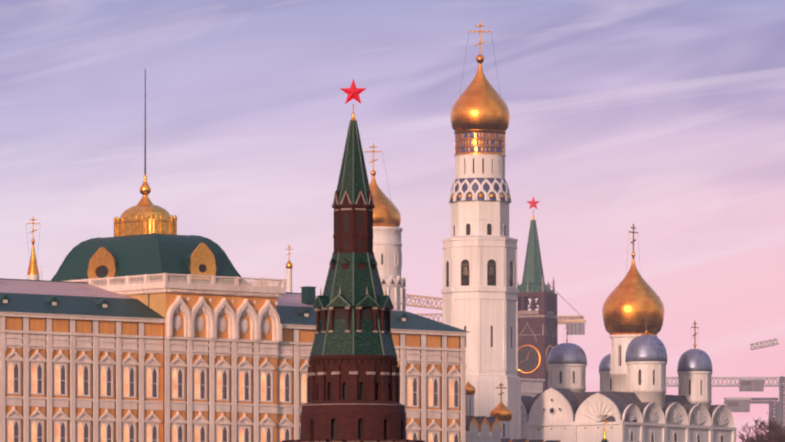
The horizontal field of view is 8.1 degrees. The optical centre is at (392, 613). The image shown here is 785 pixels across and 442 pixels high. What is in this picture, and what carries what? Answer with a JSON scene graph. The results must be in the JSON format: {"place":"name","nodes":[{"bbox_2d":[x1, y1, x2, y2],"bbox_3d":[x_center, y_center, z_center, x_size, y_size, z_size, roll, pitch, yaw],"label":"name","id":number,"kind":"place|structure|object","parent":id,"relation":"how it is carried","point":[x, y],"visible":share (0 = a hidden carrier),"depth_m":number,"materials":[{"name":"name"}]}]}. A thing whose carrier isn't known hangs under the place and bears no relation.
{"place":"outdoors","nodes":[
{"label":"outdoors","id":0,"kind":"place"},
{"bbox_2d":[0,0,784,441],"label":"sky","id":1,"kind":"structure","parent":0,"point":[663,118],"materials":[{"name":"purple"}]},
{"bbox_3d":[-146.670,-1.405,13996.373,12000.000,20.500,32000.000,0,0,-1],"label":"ground","id":2,"kind":"structure","parent":0,"visible":0},
{"bbox_2d":[26,216,39,279],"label":"church spire","id":3,"kind":"structure","parent":2,"relation":"on","point":[33,272],"depth_m":901.12,"materials":[{"name":"gold metal"}]},
{"bbox_2d":[0,69,467,441],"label":"palace","id":4,"kind":"structure","parent":2,"relation":"on","point":[146,323],"depth_m":861.62,"materials":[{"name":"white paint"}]},
{"bbox_2d":[285,245,293,292],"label":"church cupola","id":5,"kind":"object","parent":2,"relation":"on","point":[289,265],"visible":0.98,"depth_m":956.60,"materials":[{"name":"white paint"}]},
{"bbox_2d":[282,79,424,441],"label":"tower","id":6,"kind":"structure","parent":2,"relation":"on","point":[353,374],"depth_m":574.17,"materials":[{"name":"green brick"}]},
{"bbox_2d":[364,143,405,310],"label":"church tower","id":7,"kind":"structure","parent":2,"relation":"on","point":[387,243],"depth_m":1003.25,"materials":[{"name":"white paint"}]},
{"bbox_2d":[406,294,442,309],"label":"tower crane","id":8,"kind":"object","parent":2,"relation":"on","point":[420,305],"visible":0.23,"depth_m":1495.54,"materials":[{"name":"beige metal"}]},
{"bbox_2d":[441,21,520,439],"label":"bell tower","id":9,"kind":"structure","parent":2,"relation":"on","point":[480,291],"depth_m":992.70,"materials":[{"name":"white paint"}]},
{"bbox_2d":[416,284,585,334],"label":"tower crane","id":10,"kind":"object","parent":2,"relation":"on","point":[575,325],"visible":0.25,"depth_m":1645.98,"materials":[{"name":"beige metal"}]},
{"bbox_2d":[465,381,559,441],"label":"church","id":11,"kind":"structure","parent":2,"relation":"on","point":[496,423],"depth_m":931.12,"materials":[{"name":"white paint"}]},
{"bbox_2d":[520,378,544,396],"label":"building","id":12,"kind":"structure","parent":2,"relation":"on","point":[532,387],"depth_m":1045.56,"materials":[{"name":"white paint"}]},
{"bbox_2d":[517,197,557,391],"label":"clock tower","id":13,"kind":"structure","parent":2,"relation":"on","point":[537,335],"depth_m":1344.14,"materials":[{"name":"brown brick"}]},
{"bbox_2d":[601,419,607,441],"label":"spire","id":14,"kind":"structure","parent":2,"relation":"on","point":[604,439],"depth_m":797.38,"materials":[{"name":"gold metal"}]},
{"bbox_2d":[521,224,735,441],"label":"cathedral","id":15,"kind":"structure","parent":2,"relation":"on","point":[631,401],"depth_m":1015.08,"materials":[{"name":"stone"}]},
{"bbox_2d":[666,376,784,428],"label":"tower crane","id":16,"kind":"object","parent":2,"relation":"on","point":[755,384],"visible":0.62,"depth_m":1497.37,"materials":[{"name":"grey metal"}]},
{"bbox_2d":[724,338,779,432],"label":"tower crane","id":17,"kind":"object","parent":2,"relation":"on","point":[737,404],"visible":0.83,"depth_m":1397.23,"materials":[{"name":"grey metal"}]},
{"bbox_2d":[737,413,784,441],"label":"bare tree","id":18,"kind":"object","parent":2,"relation":"on","point":[757,437],"visible":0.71,"depth_m":912.00,"materials":[{"name":"brown plant"}]},
{"bbox_2d":[758,428,784,441],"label":"bare tree","id":19,"kind":"object","parent":2,"relation":"on","point":[777,436],"visible":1,"depth_m":897.81,"materials":[{"name":"brown plant"}]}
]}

